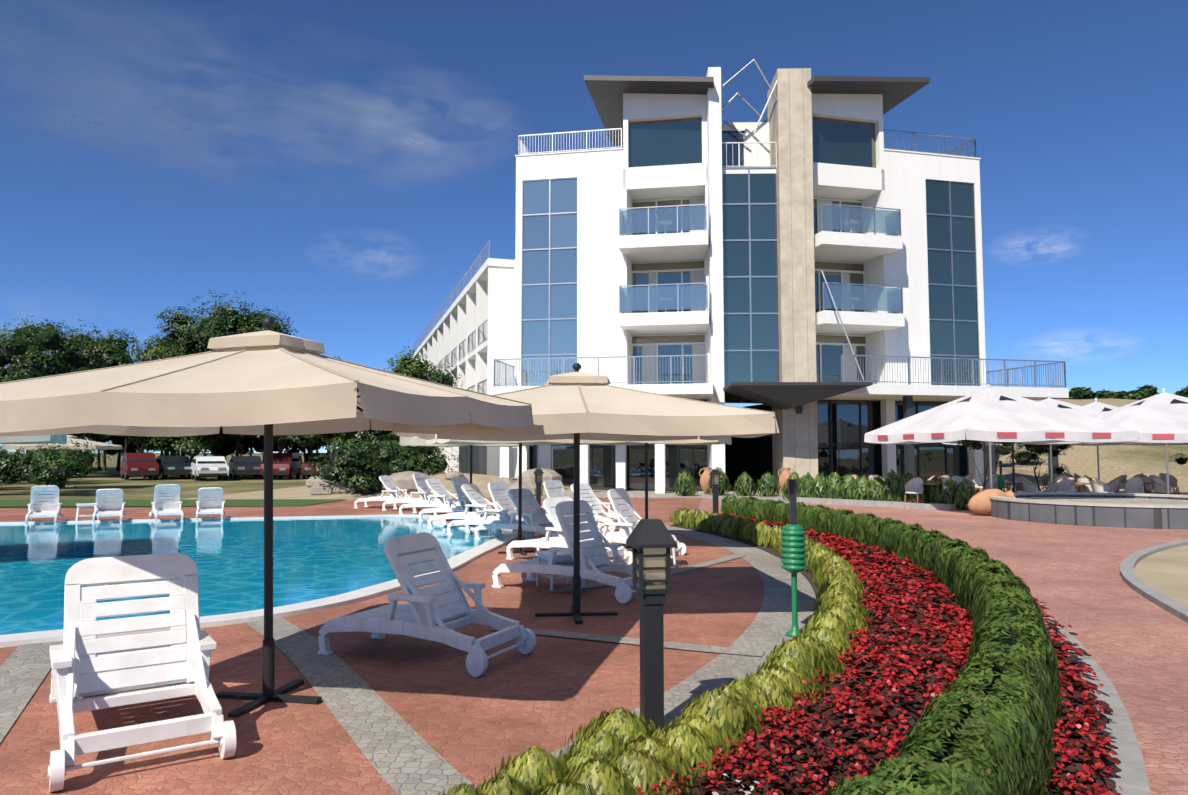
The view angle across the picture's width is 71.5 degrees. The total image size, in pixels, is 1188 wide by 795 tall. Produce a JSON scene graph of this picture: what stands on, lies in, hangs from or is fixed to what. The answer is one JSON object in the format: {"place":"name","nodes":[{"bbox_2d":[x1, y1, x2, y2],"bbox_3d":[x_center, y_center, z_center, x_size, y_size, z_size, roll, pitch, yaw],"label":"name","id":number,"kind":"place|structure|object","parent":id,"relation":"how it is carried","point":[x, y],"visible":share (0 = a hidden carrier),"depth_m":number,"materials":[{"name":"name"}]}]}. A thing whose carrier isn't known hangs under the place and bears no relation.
{"place":"outdoors","nodes":[
{"label":"outdoors","id":0,"kind":"place"},
{"bbox_2d":[0,434,66,443],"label":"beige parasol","id":1,"kind":"object","parent":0,"point":[50,439],"visible":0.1,"depth_m":11.93,"materials":[{"name":"beige fabric"}]},
{"bbox_2d":[0,288,155,367],"bbox_3d":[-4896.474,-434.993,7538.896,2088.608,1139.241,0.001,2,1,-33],"label":"tree","id":2,"kind":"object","parent":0,"point":[61,317],"depth_m":7504.18,"materials":[{"name":"green plant"}]},
{"bbox_2d":[0,499,346,506],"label":"lawn strip","id":3,"kind":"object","parent":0,"point":[192,502],"visible":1,"depth_m":27.49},
{"bbox_2d":[0,0,404,220],"bbox_3d":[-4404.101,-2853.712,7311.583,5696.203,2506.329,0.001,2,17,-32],"label":"cloud","id":4,"kind":"structure","parent":0,"point":[141,139],"depth_m":7486.51,"materials":[{"name":"white"}]},
{"bbox_2d":[24,3,506,207],"bbox_3d":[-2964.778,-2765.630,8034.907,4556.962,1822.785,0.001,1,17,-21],"label":"cloud","id":5,"kind":"structure","parent":0,"point":[298,111],"depth_m":8063.83,"materials":[{"name":"white"}]},
{"bbox_2d":[308,226,422,280],"bbox_3d":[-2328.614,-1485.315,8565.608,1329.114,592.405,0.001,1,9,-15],"label":"cloud","id":6,"kind":"structure","parent":0,"point":[370,256],"depth_m":8579.70,"materials":[{"name":"white"}]},
{"bbox_2d":[0,453,757,507],"bbox_3d":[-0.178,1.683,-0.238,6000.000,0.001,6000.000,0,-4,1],"label":"ground","id":7,"kind":"structure","parent":0,"point":[140,487],"depth_m":42.61,"materials":[{"name":"green plant"}]},
{"bbox_2d":[2,435,122,488],"bbox_3d":[-24.778,2.947,38.652,3.812,2.595,3.802,1,-4,-14],"label":"beige parasol","id":8,"kind":"object","parent":7,"relation":"on","point":[95,445],"visible":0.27,"depth_m":37.41,"materials":[{"name":"beige fabric"}]},
{"bbox_2d":[120,453,158,479],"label":"car","id":9,"kind":"object","parent":7,"relation":"on","point":[135,464],"visible":1,"depth_m":50.76,"materials":[{"name":"red paint"}]},
{"bbox_2d":[2,290,297,459],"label":"tree","id":10,"kind":"object","parent":7,"relation":"on","point":[191,337],"visible":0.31,"depth_m":63.33,"materials":[{"name":"green plant"}]},
{"bbox_2d":[156,456,190,478],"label":"dark car","id":11,"kind":"object","parent":7,"relation":"on","point":[176,465],"visible":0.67,"depth_m":52.04,"materials":[{"name":"grey paint"}]},
{"bbox_2d":[191,456,228,480],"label":"silver car","id":12,"kind":"object","parent":7,"relation":"on","point":[218,466],"visible":1,"depth_m":49.55,"materials":[{"name":"white paint"}]},
{"bbox_2d":[0,336,431,478],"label":"trees","id":13,"kind":"object","parent":7,"relation":"on","point":[192,446],"visible":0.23,"depth_m":54.50,"materials":[{"name":"green plant"}]},
{"bbox_2d":[0,315,463,470],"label":"dark tree","id":14,"kind":"object","parent":7,"relation":"on","point":[26,346],"visible":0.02,"depth_m":54.57,"materials":[{"name":"green plant"}]},
{"bbox_2d":[0,430,464,492],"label":"poolside bushes","id":15,"kind":"object","parent":7,"relation":"on","point":[364,466],"visible":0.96,"depth_m":32.34,"materials":[{"name":"green plant"}]},
{"bbox_2d":[229,456,262,478],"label":"car","id":16,"kind":"object","parent":7,"relation":"on","point":[244,465],"visible":0.85,"depth_m":51.96,"materials":[{"name":"grey paint"}]},
{"bbox_2d":[260,453,302,478],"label":"red suv","id":17,"kind":"object","parent":7,"relation":"on","point":[289,464],"visible":0.83,"depth_m":51.98,"materials":[{"name":"red paint"}]},
{"bbox_2d":[301,453,334,478],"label":"car","id":18,"kind":"object","parent":7,"relation":"on","point":[304,469],"visible":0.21,"depth_m":52.87,"materials":[{"name":"red paint"}]},
{"bbox_2d":[0,497,764,794],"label":"pool deck","id":19,"kind":"structure","parent":7,"relation":"on","point":[547,693],"depth_m":5.85,"materials":[{"name":"tile"}]},
{"bbox_2d":[25,485,62,525],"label":"sun lounger","id":20,"kind":"object","parent":19,"relation":"on","point":[50,507],"visible":1,"depth_m":19.60,"materials":[{"name":"plastic"}]},
{"bbox_2d":[75,503,99,520],"bbox_3d":[-12.223,2.780,19.908,0.480,0.432,0.480,2,-5,-33],"label":"side table","id":21,"kind":"object","parent":19,"relation":"on","point":[78,505],"visible":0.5,"depth_m":19.76,"materials":[{"name":"plastic"}]},
{"bbox_2d":[92,489,125,523],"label":"sun lounger","id":22,"kind":"object","parent":19,"relation":"on","point":[111,503],"visible":1,"depth_m":19.87,"materials":[{"name":"plastic"}]},
{"bbox_2d":[48,553,235,792],"bbox_3d":[-2.825,1.488,5.038,0.855,1.025,1.935,3,-5,-34],"label":"sun lounger","id":23,"kind":"object","parent":19,"relation":"on","point":[85,661],"visible":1,"depth_m":4.85,"materials":[{"name":"plastic"}]},
{"bbox_2d":[149,484,183,522],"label":"sun lounger","id":24,"kind":"object","parent":19,"relation":"on","point":[161,506],"visible":1,"depth_m":20.30,"materials":[{"name":"plastic"}]},
{"bbox_2d":[196,487,224,521],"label":"sun lounger","id":25,"kind":"object","parent":19,"relation":"on","point":[207,505],"visible":1,"depth_m":20.57,"materials":[{"name":"plastic"}]},
{"bbox_2d":[0,514,517,647],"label":"pool coping","id":26,"kind":"object","parent":19,"relation":"on","point":[462,559],"visible":0.58,"depth_m":9.35,"materials":[{"name":"white stone"}]},
{"bbox_2d":[0,517,498,634],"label":"pool water","id":27,"kind":"structure","parent":26,"relation":"in","point":[316,558],"depth_m":13.40,"materials":[{"name":"blue liquid"}]},
{"bbox_2d":[0,317,533,717],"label":"beige parasol","id":28,"kind":"object","parent":19,"relation":"on","point":[268,383],"visible":1,"depth_m":4.69,"materials":[{"name":"beige fabric"}]},
{"bbox_2d":[354,475,424,508],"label":"sun lounger","id":29,"kind":"object","parent":19,"relation":"on","point":[392,488],"visible":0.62,"depth_m":24.54,"materials":[{"name":"plastic"}]},
{"bbox_2d":[0,525,816,794],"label":"grey pool deck bands","id":30,"kind":"object","parent":19,"relation":"in","point":[400,753],"visible":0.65,"depth_m":6.17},
{"bbox_2d":[626,519,676,731],"bbox_3d":[0.341,1.357,4.896,0.250,1.258,0.250,1,-4,-11],"label":"bollard lamp","id":31,"kind":"object","parent":30,"relation":"on","point":[651,542],"visible":0.9,"depth_m":4.84,"materials":[{"name":"black metal"}]},
{"bbox_2d":[781,479,806,636],"bbox_3d":[1.826,1.456,7.538,0.224,1.414,0.221,0,-4,1],"label":"lamp post","id":32,"kind":"object","parent":30,"relation":"on","point":[793,544],"visible":1,"depth_m":7.48,"materials":[{"name":"green metal"}]},
{"bbox_2d":[382,473,438,510],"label":"sun lounger","id":33,"kind":"object","parent":19,"relation":"on","point":[420,480],"visible":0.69,"depth_m":23.55,"materials":[{"name":"plastic"}]},
{"bbox_2d":[317,532,535,676],"bbox_3d":[-1.387,1.632,6.821,1.625,0.975,0.832,-2,-4,24],"label":"sun lounger","id":34,"kind":"object","parent":19,"relation":"on","point":[423,612],"visible":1,"depth_m":6.72,"materials":[{"name":"plastic"}]},
{"bbox_2d":[399,478,459,513],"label":"sun lounger","id":35,"kind":"object","parent":19,"relation":"on","point":[434,484],"visible":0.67,"depth_m":21.89,"materials":[{"name":"plastic"}]},
{"bbox_2d":[418,476,479,520],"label":"sun lounger","id":36,"kind":"object","parent":19,"relation":"on","point":[457,482],"visible":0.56,"depth_m":19.86,"materials":[{"name":"plastic"}]},
{"bbox_2d":[399,436,533,525],"bbox_3d":[-2.793,1.617,18.740,2.823,2.595,2.816,0,-4,-4],"label":"beige parasol","id":37,"kind":"object","parent":19,"relation":"on","point":[412,441],"visible":0.06,"depth_m":17.44,"materials":[{"name":"black paint"}]},
{"bbox_2d":[427,484,512,530],"bbox_3d":[-2.551,2.384,18.068,2.047,0.975,0.832,-1,-4,17],"label":"sun lounger","id":38,"kind":"object","parent":19,"relation":"on","point":[469,490],"visible":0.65,"depth_m":17.92,"materials":[{"name":"plastic"}]},
{"bbox_2d":[475,509,497,526],"bbox_3d":[-2.290,2.636,17.754,0.480,0.432,0.480,1,-4,-16],"label":"side table","id":39,"kind":"object","parent":19,"relation":"on","point":[479,512],"visible":0.31,"depth_m":17.57,"materials":[{"name":"plastic"}]},
{"bbox_2d":[446,481,544,538],"bbox_3d":[-1.912,2.234,16.594,2.010,1.077,0.832,-2,-4,24],"label":"sun lounger","id":40,"kind":"object","parent":19,"relation":"on","point":[505,511],"visible":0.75,"depth_m":16.44,"materials":[{"name":"plastic"}]},
{"bbox_2d":[474,488,558,539],"bbox_3d":[-1.246,2.218,15.590,2.024,0.975,0.832,-2,-4,32],"label":"sun lounger","id":41,"kind":"object","parent":19,"relation":"on","point":[536,520],"visible":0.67,"depth_m":15.51,"materials":[{"name":"plastic"}]},
{"bbox_2d":[426,434,627,554],"bbox_3d":[-1.232,1.286,13.786,2.823,2.595,2.816,1,-4,-19],"label":"beige parasol","id":42,"kind":"object","parent":19,"relation":"on","point":[475,442],"visible":0.1,"depth_m":13.72,"materials":[{"name":"beige fabric"}]},
{"bbox_2d":[533,468,543,505],"bbox_3d":[-1.577,2.621,23.450,0.250,1.210,0.250,1,-4,-16],"label":"bollard lamp","id":43,"kind":"object","parent":19,"relation":"on","point":[538,472],"visible":0.92,"depth_m":23.39,"materials":[{"name":"black metal"}]},
{"bbox_2d":[535,550,585,589],"bbox_3d":[-0.414,2.133,10.213,0.480,0.432,0.480,2,-4,-27],"label":"side table","id":44,"kind":"object","parent":19,"relation":"on","point":[558,557],"visible":0.35,"depth_m":10.09,"materials":[{"name":"plastic"}]},
{"bbox_2d":[492,500,635,602],"bbox_3d":[-0.223,1.792,9.974,2.007,1.077,0.832,-2,-5,33],"label":"sun lounger","id":45,"kind":"object","parent":19,"relation":"on","point":[594,555],"visible":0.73,"depth_m":9.87,"materials":[{"name":"plastic"}]},
{"bbox_2d":[506,497,631,568],"bbox_3d":[-0.396,2.014,12.543,1.945,0.975,0.832,-3,-5,40],"label":"sun lounger","id":46,"kind":"object","parent":19,"relation":"on","point":[547,541],"visible":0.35,"depth_m":12.41,"materials":[{"name":"plastic"}]},
{"bbox_2d":[541,480,604,530],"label":"sun lounger","id":47,"kind":"object","parent":19,"relation":"on","point":[555,485],"visible":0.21,"depth_m":17.35,"materials":[{"name":"plastic"}]},
{"bbox_2d":[393,363,779,623],"bbox_3d":[-0.180,0.933,8.514,3.303,2.595,3.295,0,-4,-5],"label":"beige parasol","id":48,"kind":"object","parent":19,"relation":"on","point":[577,406],"visible":0.92,"depth_m":7.31,"materials":[{"name":"beige fabric"}]},
{"bbox_2d":[570,483,627,530],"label":"sun lounger","id":49,"kind":"object","parent":19,"relation":"on","point":[600,513],"visible":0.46,"depth_m":18.29,"materials":[{"name":"plastic"}]},
{"bbox_2d":[404,507,872,794],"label":"hedge","id":50,"kind":"object","parent":19,"relation":"on","point":[620,751],"visible":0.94,"depth_m":4.28,"materials":[{"name":"green plant"}]},
{"bbox_2d":[549,436,731,547],"bbox_3d":[0.917,1.331,14.461,2.823,2.595,2.816,-1,-4,13],"label":"beige parasol","id":51,"kind":"object","parent":19,"relation":"on","point":[698,441],"visible":0.04,"depth_m":14.42,"materials":[{"name":"black paint"}]},
{"bbox_2d":[602,488,686,554],"bbox_3d":[0.419,2.026,13.474,2.036,1.077,0.832,-2,-4,26],"label":"sun lounger","id":52,"kind":"object","parent":19,"relation":"on","point":[627,525],"visible":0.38,"depth_m":13.31,"materials":[{"name":"plastic"}]},
{"bbox_2d":[670,535,676,567],"bbox_3d":[0.956,2.261,12.130,0.480,0.432,0.480,0,-4,1],"label":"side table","id":53,"kind":"object","parent":19,"relation":"on","point":[673,557],"visible":0.27,"depth_m":11.91,"materials":[{"name":"plastic"}]},
{"bbox_2d":[670,524,1106,794],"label":"planting bed soil","id":54,"kind":"structure","parent":19,"relation":"on","point":[806,574],"depth_m":5.02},
{"bbox_2d":[637,513,1122,794],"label":"red flowers","id":55,"kind":"object","parent":54,"relation":"on","point":[947,647],"visible":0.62,"depth_m":4.85,"materials":[{"name":"red plant"}]},
{"bbox_2d":[721,495,1063,794],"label":"hedge","id":56,"kind":"object","parent":54,"relation":"on","point":[992,734],"visible":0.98,"depth_m":4.00,"materials":[{"name":"green plant"}]},
{"bbox_2d":[188,468,609,499],"bbox_3d":[-6.775,3.678,36.384,16.000,1.216,14.000,0,-4,1],"label":"sand mound","id":57,"kind":"object","parent":7,"relation":"on","point":[317,488],"visible":0.44,"depth_m":32.01,"materials":[{"name":"beige sand"}]},
{"bbox_2d":[412,240,552,477],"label":"hotel wing","id":58,"kind":"structure","parent":7,"relation":"on","point":[471,335],"depth_m":46.94,"materials":[{"name":"white paint"}]},
{"bbox_2d":[492,75,714,492],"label":"hotel wing","id":59,"kind":"structure","parent":7,"relation":"on","point":[611,248],"depth_m":37.15,"materials":[{"name":"white paint"}]},
{"bbox_2d":[704,59,872,490],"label":"hotel tower","id":60,"kind":"structure","parent":7,"relation":"on","point":[762,327],"depth_m":35.62,"materials":[{"name":"white paint"}]},
{"bbox_2d":[724,76,1068,485],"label":"hotel wing","id":61,"kind":"structure","parent":7,"relation":"on","point":[898,259],"depth_m":37.26,"materials":[{"name":"white paint"}]},
{"bbox_2d":[1060,384,1187,399],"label":"ridge tree","id":62,"kind":"object","parent":7,"relation":"on","point":[1140,393],"depth_m":203.05,"materials":[{"name":"green plant"}]},
{"bbox_2d":[311,63,530,179],"bbox_3d":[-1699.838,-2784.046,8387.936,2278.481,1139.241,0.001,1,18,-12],"label":"cloud","id":63,"kind":"structure","parent":0,"point":[422,129],"depth_m":8396.08,"materials":[{"name":"white"}]},
{"bbox_2d":[0,0,1187,452],"label":"sky","id":64,"kind":"structure","parent":0,"point":[1076,111],"materials":[{"name":"blue"}]},
{"bbox_2d":[534,491,788,502],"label":"forecourt paving","id":65,"kind":"structure","parent":0,"point":[640,494],"depth_m":31.98,"materials":[{"name":"stone"}]},
{"bbox_2d":[699,468,712,493],"bbox_3d":[4.545,3.341,33.019,0.612,1.066,0.612,2,-5,-32],"label":"amphora","id":66,"kind":"object","parent":65,"relation":"on","point":[704,477],"visible":0.77,"depth_m":32.85,"materials":[{"name":"ceramic"}]},
{"bbox_2d":[778,468,794,492],"bbox_3d":[7.639,3.322,32.743,0.612,1.066,0.612,-3,-5,35],"label":"amphora","id":67,"kind":"object","parent":65,"relation":"on","point":[784,475],"visible":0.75,"depth_m":32.61,"materials":[{"name":"ceramic"}]},
{"bbox_2d":[697,498,1187,794],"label":"path paving","id":68,"kind":"structure","parent":0,"point":[1132,642],"depth_m":9.00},
{"bbox_2d":[709,469,721,513],"bbox_3d":[3.228,2.519,21.921,0.250,1.210,0.250,1,-4,-16],"label":"bollard lamp","id":69,"kind":"object","parent":68,"relation":"on","point":[715,474],"visible":0.79,"depth_m":21.86,"materials":[{"name":"grey metal"}]},
{"bbox_2d":[673,467,976,510],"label":"shrubs","id":70,"kind":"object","parent":68,"relation":"on","point":[850,486],"depth_m":27.01,"materials":[{"name":"green plant"}]},
{"bbox_2d":[797,497,957,510],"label":"curb","id":71,"kind":"structure","parent":68,"relation":"on","point":[912,505],"depth_m":25.42,"materials":[{"name":"concrete"}]},
{"bbox_2d":[904,477,924,507],"bbox_3d":[9.628,2.864,24.779,0.563,0.923,0.539,4,-5,-44],"label":"cafe chair","id":72,"kind":"object","parent":68,"relation":"on","point":[914,485],"visible":0.94,"depth_m":24.93,"materials":[{"name":"white plastic"}]},
{"bbox_2d":[950,476,964,483],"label":"cafe chair","id":73,"kind":"object","parent":68,"relation":"on","point":[957,478],"visible":0.15,"depth_m":26.79,"materials":[{"name":"grey wicker"}]},
{"bbox_2d":[972,474,987,492],"bbox_3d":[13.512,3.136,28.858,0.563,0.923,0.539,3,-5,-41],"label":"cafe chair","id":74,"kind":"object","parent":68,"relation":"on","point":[977,480],"visible":0.44,"depth_m":29.07,"materials":[{"name":"white fabric"}]},
{"bbox_2d":[967,488,1015,514],"bbox_3d":[10.514,2.762,21.886,1.230,0.720,0.795,-12,-2,-9],"label":"amphora","id":75,"kind":"object","parent":68,"relation":"on","point":[979,502],"visible":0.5,"depth_m":21.68,"materials":[{"name":"ceramic"}]},
{"bbox_2d":[983,477,999,489],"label":"cafe chair","id":76,"kind":"object","parent":68,"relation":"on","point":[994,482],"visible":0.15,"depth_m":25.97,"materials":[{"name":"grey fabric"}]},
{"bbox_2d":[997,461,1004,490],"bbox_3d":[12.486,2.650,25.296,0.224,1.414,0.221,0,-4,1],"label":"lamp","id":77,"kind":"object","parent":68,"relation":"on","point":[1001,481],"visible":0.88,"depth_m":25.25,"materials":[{"name":"green metal"}]},
{"bbox_2d":[864,384,1138,487],"bbox_3d":[11.311,1.429,23.555,5.090,3.620,5.090,1,-4,-11],"label":"cafe parasol","id":78,"kind":"object","parent":68,"relation":"on","point":[988,415],"visible":0.9,"depth_m":21.96,"materials":[{"name":"white fabric"}]},
{"bbox_2d":[1012,442,1015,492],"bbox_3d":[12.750,1.897,25.093,0.300,2.890,0.285,0,-4,1],"label":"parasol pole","id":79,"kind":"object","parent":68,"relation":"on","point":[1013,474],"visible":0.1,"depth_m":25.05,"materials":[{"name":"grey metal"}]},
{"bbox_2d":[1015,476,1023,490],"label":"cafe chair","id":80,"kind":"object","parent":68,"relation":"on","point":[1019,486],"visible":0.25,"depth_m":26.19,"materials":[{"name":"grey fabric"}]},
{"bbox_2d":[1021,477,1041,491],"bbox_3d":[13.520,2.911,25.485,0.563,0.923,0.539,-3,-5,37],"label":"cafe chair","id":81,"kind":"object","parent":68,"relation":"on","point":[1028,486],"visible":0.65,"depth_m":25.41,"materials":[{"name":"grey fabric"}]},
{"bbox_2d":[1035,473,1047,491],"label":"cafe chair","id":82,"kind":"object","parent":68,"relation":"on","point":[1043,483],"visible":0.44,"depth_m":30.45,"materials":[{"name":"grey wicker"}]},
{"bbox_2d":[942,395,1156,482],"bbox_3d":[15.313,1.702,27.649,5.090,3.620,5.090,0,-4,-3],"label":"cafe parasol","id":83,"kind":"object","parent":68,"relation":"on","point":[1075,408],"visible":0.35,"depth_m":26.96,"materials":[{"name":"white fabric"}]},
{"bbox_2d":[1044,477,1062,491],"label":"cafe chair","id":84,"kind":"object","parent":68,"relation":"on","point":[1052,487],"visible":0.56,"depth_m":25.75,"materials":[{"name":"grey fabric"}]},
{"bbox_2d":[1056,477,1075,491],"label":"cafe chair","id":85,"kind":"object","parent":68,"relation":"on","point":[1066,484],"visible":0.6,"depth_m":25.16,"materials":[{"name":"grey fabric"}]},
{"bbox_2d":[957,432,1187,490],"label":"tree","id":86,"kind":"object","parent":68,"relation":"on","point":[978,445],"visible":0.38,"depth_m":29.49,"materials":[{"name":"green plant"}]},
{"bbox_2d":[1076,477,1093,491],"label":"cafe chair","id":87,"kind":"object","parent":68,"relation":"on","point":[1089,487],"visible":0.5,"depth_m":25.61,"materials":[{"name":"white fabric"}]},
{"bbox_2d":[989,492,1187,529],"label":"fountain basin","id":88,"kind":"object","parent":68,"relation":"on","point":[1139,510],"visible":0.9,"depth_m":19.23,"materials":[{"name":"stone"}]},
{"bbox_2d":[999,398,1187,479],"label":"cafe parasol","id":89,"kind":"object","parent":68,"relation":"on","point":[1099,406],"visible":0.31,"depth_m":29.32,"materials":[{"name":"white fabric"}]},
{"bbox_2d":[1041,612,1149,794],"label":"planting bed kerb","id":90,"kind":"structure","parent":68,"relation":"on","point":[1130,778],"depth_m":4.65,"materials":[{"name":"concrete"}]},
{"bbox_2d":[1091,477,1112,492],"bbox_3d":[15.339,2.870,24.874,0.539,0.923,0.563,3,-5,-38],"label":"cafe chair","id":91,"kind":"object","parent":68,"relation":"on","point":[1100,486],"visible":0.56,"depth_m":24.95,"materials":[{"name":"white fabric"}]},
{"bbox_2d":[1106,476,1120,492],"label":"cafe chair","id":92,"kind":"object","parent":68,"relation":"on","point":[1114,485],"visible":0.5,"depth_m":26.15,"materials":[{"name":"grey fabric"}]},
{"bbox_2d":[1110,475,1126,492],"bbox_3d":[17.833,3.084,28.073,0.563,0.923,0.539,0,-4,-2],"label":"cafe chair","id":93,"kind":"object","parent":68,"relation":"on","point":[1123,478],"visible":0.42,"depth_m":27.88,"materials":[{"name":"grey wicker"}]},
{"bbox_2d":[1073,388,1187,493],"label":"cafe parasol","id":94,"kind":"object","parent":68,"relation":"on","point":[1161,417],"visible":0.69,"depth_m":23.74,"materials":[{"name":"white fabric"}]},
{"bbox_2d":[1124,477,1144,492],"bbox_3d":[16.636,2.904,25.380,0.563,0.923,0.539,3,-5,-38],"label":"cafe chair","id":95,"kind":"object","parent":68,"relation":"on","point":[1134,485],"visible":0.77,"depth_m":25.54,"materials":[{"name":"grey wicker"}]},
{"bbox_2d":[1140,476,1152,493],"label":"cafe chair","id":96,"kind":"object","parent":68,"relation":"on","point":[1148,487],"visible":0.25,"depth_m":26.18,"materials":[{"name":"grey wicker"}]},
{"bbox_2d":[1120,540,1187,622],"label":"sand circle","id":97,"kind":"object","parent":68,"relation":"on","point":[1157,575],"visible":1,"depth_m":11.09,"materials":[{"name":"sand"}]},
{"bbox_2d":[1152,477,1174,493],"bbox_3d":[17.519,2.904,25.387,0.539,0.923,0.563,2,-4,-26],"label":"cafe chair","id":98,"kind":"object","parent":68,"relation":"on","point":[1160,485],"visible":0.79,"depth_m":25.44,"materials":[{"name":"grey wicker"}]},
{"bbox_2d":[1160,474,1177,494],"bbox_3d":[20.297,3.155,29.140,0.539,0.923,0.563,-1,-4,20],"label":"cafe chair","id":99,"kind":"object","parent":68,"relation":"on","point":[1173,480],"visible":0.44,"depth_m":29.23,"materials":[{"name":"grey fabric"}]},
{"bbox_2d":[991,225,1084,266],"bbox_3d":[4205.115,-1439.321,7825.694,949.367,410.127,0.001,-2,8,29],"label":"cloud","id":100,"kind":"structure","parent":0,"point":[1038,245],"depth_m":7806.41,"materials":[{"name":"white"}]},
{"bbox_2d":[1013,326,1143,364],"bbox_3d":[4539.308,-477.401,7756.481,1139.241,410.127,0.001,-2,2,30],"label":"cloud","id":101,"kind":"structure","parent":0,"point":[1076,344],"depth_m":7773.96,"materials":[{"name":"white"}]},
{"bbox_2d":[979,398,1187,494],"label":"hillside","id":102,"kind":"structure","parent":0,"point":[1129,461],"depth_m":42.75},
{"bbox_2d":[924,445,1044,466],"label":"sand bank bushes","id":103,"kind":"object","parent":102,"relation":"on","point":[1007,450],"depth_m":43.88,"materials":[{"name":"green plant"}]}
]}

